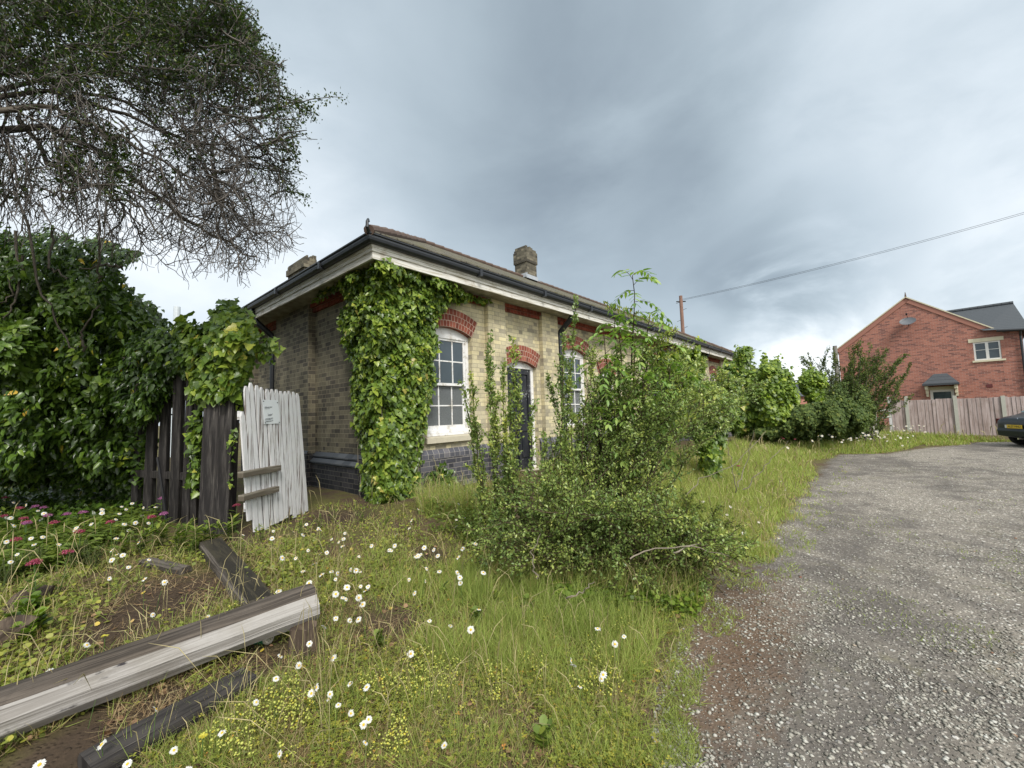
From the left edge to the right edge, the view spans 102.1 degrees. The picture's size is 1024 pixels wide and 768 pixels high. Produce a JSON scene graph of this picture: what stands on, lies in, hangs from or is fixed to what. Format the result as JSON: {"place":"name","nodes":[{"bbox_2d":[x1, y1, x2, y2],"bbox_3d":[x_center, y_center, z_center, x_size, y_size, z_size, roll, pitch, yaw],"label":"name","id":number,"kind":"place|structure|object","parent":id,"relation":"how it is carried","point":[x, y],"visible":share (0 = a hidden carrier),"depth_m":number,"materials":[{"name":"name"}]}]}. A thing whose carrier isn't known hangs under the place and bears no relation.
{"place":"outdoors","nodes":[
{"label":"outdoors","id":0,"kind":"place"},
{"bbox_2d":[0,423,1023,767],"bbox_3d":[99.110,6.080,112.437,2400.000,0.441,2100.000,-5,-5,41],"label":"ground","id":1,"kind":"structure","parent":0,"point":[66,745],"depth_m":2.93,"materials":[{"name":"gravel"}]},
{"bbox_2d":[0,556,20,588],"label":"spurge","id":2,"kind":"object","parent":1,"relation":"on","point":[5,571],"visible":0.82,"depth_m":3.15,"materials":[{"name":"green plant"}]},
{"bbox_2d":[4,537,24,571],"bbox_3d":[-4.009,1.415,3.331,0.170,0.357,0.140,-5,-5,41],"label":"valerian","id":3,"kind":"object","parent":1,"relation":"on","point":[15,540],"visible":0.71,"depth_m":3.34,"materials":[{"name":"pink plant"}]},
{"bbox_2d":[7,549,32,581],"bbox_3d":[-3.898,1.449,3.292,0.150,0.265,0.135,0,-4,-22],"label":"spurge","id":4,"kind":"object","parent":1,"relation":"on","point":[23,566],"visible":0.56,"depth_m":3.28,"materials":[{"name":"green plant"}]},
{"bbox_2d":[0,614,40,649],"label":"rotten log","id":5,"kind":"object","parent":1,"relation":"on","point":[6,624],"visible":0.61,"depth_m":2.36,"materials":[{"name":"brown wood"}]},
{"bbox_2d":[11,598,35,614],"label":"leafy weed","id":6,"kind":"object","parent":1,"relation":"on","point":[23,602],"visible":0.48,"depth_m":2.62,"materials":[{"name":"green plant"}]},
{"bbox_2d":[10,617,38,642],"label":"leafy weed","id":7,"kind":"object","parent":1,"relation":"on","point":[28,630],"visible":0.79,"depth_m":2.36,"materials":[{"name":"green plant"}]},
{"bbox_2d":[0,584,55,616],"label":"rotten log","id":8,"kind":"object","parent":1,"relation":"on","point":[50,589],"visible":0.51,"depth_m":2.82,"materials":[{"name":"brown wood"}]},
{"bbox_2d":[14,559,49,600],"bbox_3d":[-3.203,1.360,2.764,0.166,0.358,0.171,-5,-5,41],"label":"valerian","id":9,"kind":"object","parent":1,"relation":"on","point":[36,574],"visible":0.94,"depth_m":2.78,"materials":[{"name":"green plant"}]},
{"bbox_2d":[24,558,43,592],"bbox_3d":[-3.242,1.367,2.795,0.173,0.357,0.136,-1,-4,-13],"label":"valerian","id":10,"kind":"object","parent":1,"relation":"on","point":[30,585],"visible":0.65,"depth_m":2.81,"materials":[{"name":"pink plant"}]},
{"bbox_2d":[25,543,48,572],"bbox_3d":[-3.948,1.466,3.435,0.169,0.263,0.139,0,-4,-20],"label":"spurge","id":11,"kind":"object","parent":1,"relation":"on","point":[39,549],"visible":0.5,"depth_m":3.43,"materials":[{"name":"green plant"}]},
{"bbox_2d":[27,591,49,610],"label":"leafy weed","id":12,"kind":"object","parent":1,"relation":"on","point":[36,595],"visible":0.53,"depth_m":2.70,"materials":[{"name":"green plant"}]},
{"bbox_2d":[32,759,45,767],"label":"daisy","id":13,"kind":"object","parent":1,"relation":"on","point":[39,763],"visible":1,"depth_m":1.57,"materials":[{"name":"white plant"}]},
{"bbox_2d":[32,606,53,635],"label":"leafy weed","id":14,"kind":"object","parent":1,"relation":"on","point":[42,619],"visible":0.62,"depth_m":2.46,"materials":[{"name":"green plant"}]},
{"bbox_2d":[38,513,52,542],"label":"valerian","id":15,"kind":"object","parent":1,"relation":"on","point":[47,515],"visible":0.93,"depth_m":4.21,"materials":[{"name":"green plant"}]},
{"bbox_2d":[41,520,62,545],"bbox_3d":[-4.272,1.447,3.831,0.140,0.359,0.150,0,-5,-29],"label":"valerian","id":16,"kind":"object","parent":1,"relation":"on","point":[54,521],"visible":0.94,"depth_m":3.86,"materials":[{"name":"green plant"}]},
{"bbox_2d":[50,549,74,592],"bbox_3d":[-3.236,1.380,2.984,0.127,0.359,0.130,1,-5,-35],"label":"valerian","id":17,"kind":"object","parent":1,"relation":"on","point":[63,552],"visible":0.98,"depth_m":3.00,"materials":[{"name":"green plant"}]},
{"bbox_2d":[60,512,75,535],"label":"valerian","id":18,"kind":"object","parent":1,"relation":"on","point":[66,514],"visible":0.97,"depth_m":4.23,"materials":[{"name":"green plant"}]},
{"bbox_2d":[0,469,142,534],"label":"ground ivy cover","id":19,"kind":"object","parent":1,"relation":"on","point":[45,500],"visible":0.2,"depth_m":5.66,"materials":[{"name":"green plant"}]},
{"bbox_2d":[66,542,89,568],"bbox_3d":[-3.743,1.478,3.554,0.143,0.253,0.138,-2,-4,4],"label":"spurge","id":20,"kind":"object","parent":1,"relation":"on","point":[72,556],"visible":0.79,"depth_m":3.54,"materials":[{"name":"green plant"}]},
{"bbox_2d":[69,510,87,530],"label":"leafy weed","id":21,"kind":"object","parent":1,"relation":"on","point":[76,519],"visible":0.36,"depth_m":4.62,"materials":[{"name":"green plant"}]},
{"bbox_2d":[73,529,84,567],"bbox_3d":[-3.737,1.434,3.549,0.146,0.360,0.143,-2,-4,0],"label":"valerian","id":22,"kind":"object","parent":1,"relation":"on","point":[81,530],"visible":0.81,"depth_m":3.57,"materials":[{"name":"pink plant"}]},
{"bbox_2d":[0,486,162,583],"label":"weed bed","id":23,"kind":"object","parent":1,"relation":"on","point":[51,554],"visible":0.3,"depth_m":4.13,"materials":[{"name":"green plant"}]},
{"bbox_2d":[44,527,63,547],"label":"leafy weed","id":24,"kind":"object","parent":23,"relation":"on","point":[58,533],"visible":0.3,"depth_m":3.98,"materials":[{"name":"green plant"}]},
{"bbox_2d":[104,506,120,522],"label":"leafy weed","id":25,"kind":"object","parent":23,"relation":"on","point":[109,512],"visible":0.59,"depth_m":4.95,"materials":[{"name":"green plant"}]},
{"bbox_2d":[72,539,90,564],"bbox_3d":[-3.740,1.478,3.590,0.144,0.257,0.141,-4,-4,24],"label":"spurge","id":26,"kind":"object","parent":1,"relation":"on","point":[84,558],"visible":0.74,"depth_m":3.60,"materials":[{"name":"green plant"}]},
{"bbox_2d":[0,197,186,499],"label":"ivy bank","id":27,"kind":"structure","parent":1,"relation":"on","point":[66,427],"depth_m":5.32,"materials":[{"name":"green plant"}]},
{"bbox_2d":[83,543,103,570],"bbox_3d":[-3.497,1.461,3.457,0.130,0.249,0.124,-1,-4,-11],"label":"spurge","id":28,"kind":"object","parent":1,"relation":"on","point":[91,560],"visible":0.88,"depth_m":3.45,"materials":[{"name":"green plant"}]},
{"bbox_2d":[88,518,107,538],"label":"leafy weed","id":29,"kind":"object","parent":1,"relation":"on","point":[91,527],"visible":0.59,"depth_m":4.15,"materials":[{"name":"green plant"}]},
{"bbox_2d":[101,520,118,555],"bbox_3d":[-3.711,1.440,3.818,0.152,0.358,0.149,-2,-4,-5],"label":"valerian","id":30,"kind":"object","parent":1,"relation":"on","point":[111,536],"visible":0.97,"depth_m":3.84,"materials":[{"name":"green plant"}]},
{"bbox_2d":[112,532,136,553],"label":"leafy weed","id":31,"kind":"object","parent":1,"relation":"on","point":[126,542],"visible":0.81,"depth_m":3.74,"materials":[{"name":"green plant"}]},
{"bbox_2d":[118,516,136,538],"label":"leafy weed","id":32,"kind":"object","parent":1,"relation":"on","point":[127,526],"visible":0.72,"depth_m":4.33,"materials":[{"name":"green plant"}]},
{"bbox_2d":[125,526,155,556],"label":"leafy weed","id":33,"kind":"object","parent":1,"relation":"on","point":[142,544],"visible":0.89,"depth_m":3.73,"materials":[{"name":"green plant"}]},
{"bbox_2d":[142,513,161,535],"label":"leafy weed","id":34,"kind":"object","parent":1,"relation":"on","point":[150,520],"visible":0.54,"depth_m":4.55,"materials":[{"name":"green plant"}]},
{"bbox_2d":[147,515,160,549],"bbox_3d":[-3.421,1.430,3.954,0.163,0.357,0.125,-5,-5,35],"label":"valerian","id":35,"kind":"object","parent":1,"relation":"on","point":[152,516],"visible":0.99,"depth_m":3.94,"materials":[{"name":"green plant"}]},
{"bbox_2d":[0,583,319,742],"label":"fallen pole","id":36,"kind":"object","parent":1,"relation":"on","point":[40,700],"visible":0.98,"depth_m":2.05,"materials":[{"name":"wood"}]},
{"bbox_2d":[122,375,202,524],"bbox_3d":[-4.669,0.815,5.364,2.017,2.108,0.374,-4,-5,27],"label":"old fence","id":37,"kind":"object","parent":1,"relation":"on","point":[178,502],"visible":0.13,"depth_m":5.25,"materials":[{"name":"black wood"}]},
{"bbox_2d":[152,520,172,547],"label":"leafy weed","id":38,"kind":"object","parent":1,"relation":"on","point":[156,524],"visible":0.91,"depth_m":3.97,"materials":[{"name":"green plant"}]},
{"bbox_2d":[138,557,191,574],"bbox_3d":[-2.883,1.510,3.435,0.552,0.066,0.102,-4,-4,22],"label":"grey plank","id":39,"kind":"object","parent":1,"relation":"on","point":[162,564],"visible":0.81,"depth_m":3.38,"materials":[{"name":"wood"}]},
{"bbox_2d":[77,667,257,767],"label":"sunken sleeper","id":40,"kind":"object","parent":1,"relation":"on","point":[113,756],"visible":0.83,"depth_m":1.84,"materials":[{"name":"wood"}]},
{"bbox_2d":[0,0,348,289],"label":"overhanging tree","id":41,"kind":"object","parent":1,"relation":"on","point":[114,29],"visible":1,"depth_m":3.83,"materials":[{"name":"green plant"}]},
{"bbox_2d":[170,306,180,456],"bbox_3d":[-12.851,0.126,15.779,0.275,6.243,0.262,-5,-5,41],"label":"flue pipe","id":42,"kind":"object","parent":1,"relation":"on","point":[176,311],"visible":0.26,"depth_m":15.88,"materials":[{"name":"metal"}]},
{"bbox_2d":[168,521,195,551],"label":"leafy weed","id":43,"kind":"object","parent":1,"relation":"on","point":[178,534],"visible":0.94,"depth_m":3.78,"materials":[{"name":"green plant"}]},
{"bbox_2d":[179,517,196,543],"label":"leafy weed","id":44,"kind":"object","parent":1,"relation":"on","point":[185,525],"visible":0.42,"depth_m":4.07,"materials":[{"name":"green plant"}]},
{"bbox_2d":[184,524,204,554],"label":"leafy weed","id":45,"kind":"object","parent":1,"relation":"on","point":[193,544],"visible":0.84,"depth_m":3.76,"materials":[{"name":"green plant"}]},
{"bbox_2d":[185,523,211,543],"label":"leafy weed","id":46,"kind":"object","parent":1,"relation":"on","point":[205,528],"visible":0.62,"depth_m":3.96,"materials":[{"name":"green plant"}]},
{"bbox_2d":[204,519,227,539],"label":"leafy weed","id":47,"kind":"object","parent":1,"relation":"on","point":[211,536],"visible":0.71,"depth_m":4.07,"materials":[{"name":"green plant"}]},
{"bbox_2d":[198,390,240,533],"bbox_3d":[-3.291,0.887,4.656,0.361,1.834,0.179,-2,-4,0],"label":"gate post","id":48,"kind":"object","parent":1,"relation":"on","point":[217,497],"visible":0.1,"depth_m":4.59,"materials":[{"name":"wood"}]},
{"bbox_2d":[167,297,285,498],"bbox_3d":[-3.522,0.139,4.992,1.772,2.448,0.877,-4,-5,27],"label":"post ivy","id":49,"kind":"object","parent":48,"relation":"attached to","point":[219,353],"visible":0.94,"depth_m":4.69,"materials":[{"name":"green plant"}]},
{"bbox_2d":[222,513,241,540],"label":"leafy weed","id":50,"kind":"object","parent":1,"relation":"on","point":[229,527],"visible":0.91,"depth_m":4.22,"materials":[{"name":"green plant"}]},
{"bbox_2d":[198,537,273,606],"bbox_3d":[-2.229,1.489,3.304,1.575,0.203,0.205,-6,-6,44],"label":"fallen sleeper","id":51,"kind":"object","parent":1,"relation":"on","point":[217,551],"visible":0.77,"depth_m":3.17,"materials":[{"name":"wood"}]},
{"bbox_2d":[229,531,243,553],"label":"leafy weed","id":52,"kind":"object","parent":1,"relation":"on","point":[236,543],"visible":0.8,"depth_m":3.75,"materials":[{"name":"green plant"}]},
{"bbox_2d":[0,500,483,752],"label":"weeds","id":53,"kind":"object","parent":1,"relation":"on","point":[8,738],"visible":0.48,"depth_m":3.11,"materials":[{"name":"green plant"}]},
{"bbox_2d":[0,498,489,760],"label":"thin grass","id":54,"kind":"structure","parent":1,"relation":"on","point":[23,582],"depth_m":3.34,"materials":[{"name":"plant"}]},
{"bbox_2d":[254,636,273,644],"bbox_3d":[-1.510,1.531,2.496,0.129,0.078,0.072,-2,-4,8],"label":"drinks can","id":55,"kind":"object","parent":1,"relation":"on","point":[265,642],"visible":0.37,"depth_m":2.47,"materials":[{"name":"metal"}]},
{"bbox_2d":[237,383,308,531],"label":"picket gate","id":56,"kind":"structure","parent":1,"relation":"on","point":[273,474],"depth_m":4.74,"materials":[{"name":"white paint"}]},
{"bbox_2d":[288,620,318,659],"bbox_3d":[-1.256,1.531,2.493,0.178,0.169,0.177,-5,-5,41],"label":"tree stump","id":57,"kind":"object","parent":1,"relation":"on","point":[304,635],"visible":0.74,"depth_m":2.43,"materials":[{"name":"brown wood"}]},
{"bbox_2d":[0,508,680,767],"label":"fallen leaves","id":58,"kind":"object","parent":1,"relation":"on","point":[405,605],"visible":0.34,"depth_m":2.10,"materials":[{"name":"brown plant"}]},
{"bbox_2d":[0,502,704,767],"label":"dead straw","id":59,"kind":"object","parent":1,"relation":"on","point":[169,696],"visible":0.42,"depth_m":2.26,"materials":[{"name":"plant"}]},
{"bbox_2d":[372,628,386,648],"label":"leafy weed","id":60,"kind":"object","parent":1,"relation":"on","point":[380,637],"visible":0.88,"depth_m":2.53,"materials":[{"name":"green plant"}]},
{"bbox_2d":[125,516,648,759],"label":"trefoil flowers","id":61,"kind":"object","parent":1,"relation":"on","point":[312,702],"visible":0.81,"depth_m":2.05,"materials":[{"name":"plant"}]},
{"bbox_2d":[93,530,699,767],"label":"turf grass","id":62,"kind":"structure","parent":1,"relation":"on","point":[234,762],"depth_m":2.11,"materials":[{"name":"plant"}]},
{"bbox_2d":[110,537,696,767],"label":"clover","id":63,"kind":"object","parent":1,"relation":"on","point":[337,763],"visible":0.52,"depth_m":2.06,"materials":[{"name":"green plant"}]},
{"bbox_2d":[422,461,460,491],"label":"ground ivy","id":64,"kind":"object","parent":1,"relation":"on","point":[445,472],"visible":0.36,"depth_m":6.66,"materials":[{"name":"green plant"}]},
{"bbox_2d":[421,484,516,552],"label":"wall side weeds","id":65,"kind":"object","parent":1,"relation":"on","point":[468,518],"depth_m":4.62,"materials":[{"name":"green plant"}]},
{"bbox_2d":[467,626,474,670],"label":"daisy","id":66,"kind":"object","parent":1,"relation":"on","point":[470,630],"visible":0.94,"depth_m":2.29,"materials":[{"name":"white plant"}]},
{"bbox_2d":[470,605,482,624],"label":"leafy weed","id":67,"kind":"object","parent":1,"relation":"on","point":[476,612],"visible":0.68,"depth_m":2.87,"materials":[{"name":"green plant"}]},
{"bbox_2d":[241,218,734,496],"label":"station building","id":68,"kind":"structure","parent":1,"relation":"on","point":[526,308],"depth_m":7.82,"materials":[{"name":"yellow brick"}]},
{"bbox_2d":[311,257,492,503],"bbox_3d":[-1.797,-0.031,6.592,2.083,4.096,3.278,-30,-28,81],"label":"corner ivy","id":69,"kind":"object","parent":68,"relation":"attached to","point":[393,382],"visible":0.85,"depth_m":6.08,"materials":[{"name":"green plant"}]},
{"bbox_2d":[425,327,478,443],"bbox_3d":[-1.105,-0.001,7.224,0.265,1.991,1.160,-5,-5,41],"label":"window","id":70,"kind":"structure","parent":68,"relation":"in","point":[447,414],"depth_m":7.33,"materials":[{"name":"white paint"}]},
{"bbox_2d":[564,349,586,428],"bbox_3d":[1.550,0.125,10.240,0.265,1.991,1.180,-5,-5,41],"label":"window","id":71,"kind":"structure","parent":68,"relation":"in","point":[578,358],"depth_m":10.48,"materials":[{"name":"white paint"}]},
{"bbox_2d":[603,301,669,329],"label":"gutter weeds","id":72,"kind":"object","parent":68,"relation":"on","point":[619,307],"visible":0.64,"depth_m":11.41,"materials":[{"name":"green plant"}]},
{"bbox_2d":[653,335,707,430],"bbox_3d":[6.177,-0.176,14.866,0.892,3.764,6.660,-5,-5,41],"label":"facade ivy","id":73,"kind":"object","parent":68,"relation":"attached to","point":[696,352],"visible":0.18,"depth_m":14.89,"materials":[{"name":"green plant"}]},
{"bbox_2d":[0,423,1004,767],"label":"seed stalks","id":74,"kind":"object","parent":1,"relation":"on","point":[524,613],"visible":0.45,"depth_m":2.52,"materials":[{"name":"plant"}]},
{"bbox_2d":[356,542,683,706],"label":"lush grass","id":75,"kind":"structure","parent":1,"relation":"on","point":[503,644],"depth_m":2.67,"materials":[{"name":"plant"}]},
{"bbox_2d":[520,593,534,614],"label":"leafy weed","id":76,"kind":"object","parent":1,"relation":"on","point":[526,595],"visible":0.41,"depth_m":3.06,"materials":[{"name":"green plant"}]},
{"bbox_2d":[532,714,554,750],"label":"leafy weed","id":77,"kind":"object","parent":1,"relation":"on","point":[540,731],"visible":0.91,"depth_m":1.92,"materials":[{"name":"green plant"}]},
{"bbox_2d":[448,550,654,659],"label":"long grass","id":78,"kind":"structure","parent":1,"relation":"on","point":[511,616],"depth_m":3.03,"materials":[{"name":"plant"}]},
{"bbox_2d":[408,446,706,520],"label":"grass","id":79,"kind":"structure","parent":1,"relation":"on","point":[457,494],"depth_m":5.28,"materials":[{"name":"plant"}]},
{"bbox_2d":[459,465,739,624],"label":"tall grass","id":80,"kind":"structure","parent":1,"relation":"on","point":[661,576],"depth_m":3.43,"materials":[{"name":"plant"}]},
{"bbox_2d":[456,294,770,598],"bbox_3d":[1.140,0.622,3.838,3.268,2.996,1.833,-2,-4,2],"label":"cotoneaster shrub","id":81,"kind":"object","parent":1,"relation":"on","point":[573,504],"visible":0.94,"depth_m":3.72,"materials":[{"name":"green plant"}]},
{"bbox_2d":[426,453,805,541],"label":"buttercups","id":82,"kind":"object","parent":1,"relation":"on","point":[722,495],"visible":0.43,"depth_m":5.94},
{"bbox_2d":[544,569,705,618],"bbox_3d":[0.989,1.692,3.429,1.426,0.263,0.695,-2,-4,-5],"label":"ground creeper","id":83,"kind":"object","parent":1,"relation":"on","point":[681,605],"visible":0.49,"depth_m":3.25,"materials":[{"name":"green plant"}]},
{"bbox_2d":[563,268,717,510],"bbox_3d":[1.348,0.302,4.431,1.439,2.882,1.608,-5,-5,41],"label":"ash sapling","id":84,"kind":"object","parent":1,"relation":"on","point":[605,371],"visible":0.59,"depth_m":4.22,"materials":[{"name":"green plant"}]},
{"bbox_2d":[530,431,787,598],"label":"dead branches","id":85,"kind":"object","parent":1,"relation":"on","point":[630,558],"visible":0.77,"depth_m":3.11,"materials":[{"name":"wood"}]},
{"bbox_2d":[676,295,687,332],"bbox_3d":[10.332,-1.067,24.697,0.575,8.543,0.248,0,-4,-20],"label":"telegraph pole","id":86,"kind":"object","parent":1,"relation":"on","point":[680,302],"visible":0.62,"depth_m":24.85,"materials":[{"name":"brown wood"}]},
{"bbox_2d":[685,214,1022,299],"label":"overhead wire","id":87,"kind":"object","parent":86,"relation":"attached to","point":[864,257],"visible":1,"depth_m":20.05,"materials":[{"name":"black metal"}]},
{"bbox_2d":[685,212,1023,298],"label":"overhead wire","id":88,"kind":"object","parent":86,"relation":"attached to","point":[870,254],"visible":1,"depth_m":19.87,"materials":[{"name":"black metal"}]},
{"bbox_2d":[679,380,739,481],"bbox_3d":[3.682,0.916,7.716,1.080,2.068,1.620,-4,-5,26],"label":"ivy clad post","id":89,"kind":"object","parent":1,"relation":"on","point":[711,454],"visible":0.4,"depth_m":7.31,"materials":[{"name":"green plant"}]},
{"bbox_2d":[716,345,756,439],"bbox_3d":[7.917,0.373,14.536,1.653,3.539,2.415,-5,-5,41],"label":"ivy tree","id":90,"kind":"object","parent":1,"relation":"on","point":[740,363],"visible":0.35,"depth_m":13.97,"materials":[{"name":"green plant"}]},
{"bbox_2d":[644,463,859,767],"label":"edge tufts","id":91,"kind":"object","parent":1,"relation":"on","point":[678,714],"visible":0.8,"depth_m":2.45,"materials":[{"name":"green plant"}]},
{"bbox_2d":[743,350,800,445],"bbox_3d":[8.870,0.525,14.187,1.792,3.415,2.878,-5,-5,41],"label":"round bush","id":92,"kind":"object","parent":1,"relation":"on","point":[779,399],"visible":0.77,"depth_m":13.42,"materials":[{"name":"green plant"}]},
{"bbox_2d":[795,364,828,440],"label":"topiary bush","id":93,"kind":"object","parent":1,"relation":"on","point":[812,384],"visible":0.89,"depth_m":14.19,"materials":[{"name":"green plant"}]},
{"bbox_2d":[749,393,875,441],"bbox_3d":[10.360,1.172,13.810,5.179,1.713,2.752,-2,-4,1],"label":"bramble hedge","id":94,"kind":"object","parent":1,"relation":"on","point":[839,417],"visible":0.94,"depth_m":13.18,"materials":[{"name":"green plant"}]},
{"bbox_2d":[833,346,838,382],"bbox_3d":[15.682,0.469,19.836,0.212,4.635,0.202,-5,-5,41],"label":"pole","id":95,"kind":"object","parent":1,"relation":"on","point":[836,351],"visible":0.29,"depth_m":19.89,"materials":[{"name":"grey wood"}]},
{"bbox_2d":[651,455,1023,767],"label":"gravel stones","id":96,"kind":"object","parent":1,"relation":"on","point":[978,719],"visible":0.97,"depth_m":2.40,"materials":[{"name":"gravel"}]},
{"bbox_2d":[798,338,913,441],"bbox_3d":[12.719,0.319,15.316,4.704,3.877,2.474,-2,-4,7],"label":"dark shrub","id":97,"kind":"object","parent":1,"relation":"on","point":[855,388],"visible":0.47,"depth_m":15.01,"materials":[{"name":"green plant"}]},
{"bbox_2d":[837,293,1023,425],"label":"brick house","id":98,"kind":"structure","parent":1,"relation":"on","point":[973,352],"depth_m":23.03,"materials":[{"name":"red brick"}]},
{"bbox_2d":[929,386,954,399],"bbox_3d":[23.990,1.290,23.015,0.110,2.295,1.161,2,-5,-41],"label":"window","id":99,"kind":"structure","parent":98,"relation":"in","point":[935,392],"depth_m":23.07,"materials":[{"name":"white plastic"}]},
{"bbox_2d":[968,336,1005,362],"bbox_3d":[25.061,-1.814,21.849,0.150,1.268,1.234,2,-5,-41],"label":"window","id":100,"kind":"structure","parent":98,"relation":"in","point":[990,350],"depth_m":21.83,"materials":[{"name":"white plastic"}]},
{"bbox_2d":[887,396,1023,434],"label":"board fence","id":101,"kind":"object","parent":1,"relation":"on","point":[968,416],"visible":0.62,"depth_m":16.82,"materials":[{"name":"brown wood"}]},
{"bbox_2d":[996,410,1023,444],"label":"parked car","id":102,"kind":"object","parent":1,"relation":"on","point":[1011,427],"visible":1,"depth_m":13.42,"materials":[{"name":"black paint"}]},
{"bbox_2d":[0,0,1023,425],"label":"sky","id":103,"kind":"structure","parent":0,"point":[709,146],"materials":[{"name":"grey"}]},
{"bbox_2d":[651,446,818,568],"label":"meadow grass","id":104,"kind":"structure","parent":0,"point":[788,470],"depth_m":6.63,"materials":[{"name":"plant"}]},
{"bbox_2d":[697,429,1010,468],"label":"grass","id":105,"kind":"structure","parent":0,"point":[889,447],"depth_m":13.61,"materials":[{"name":"plant"}]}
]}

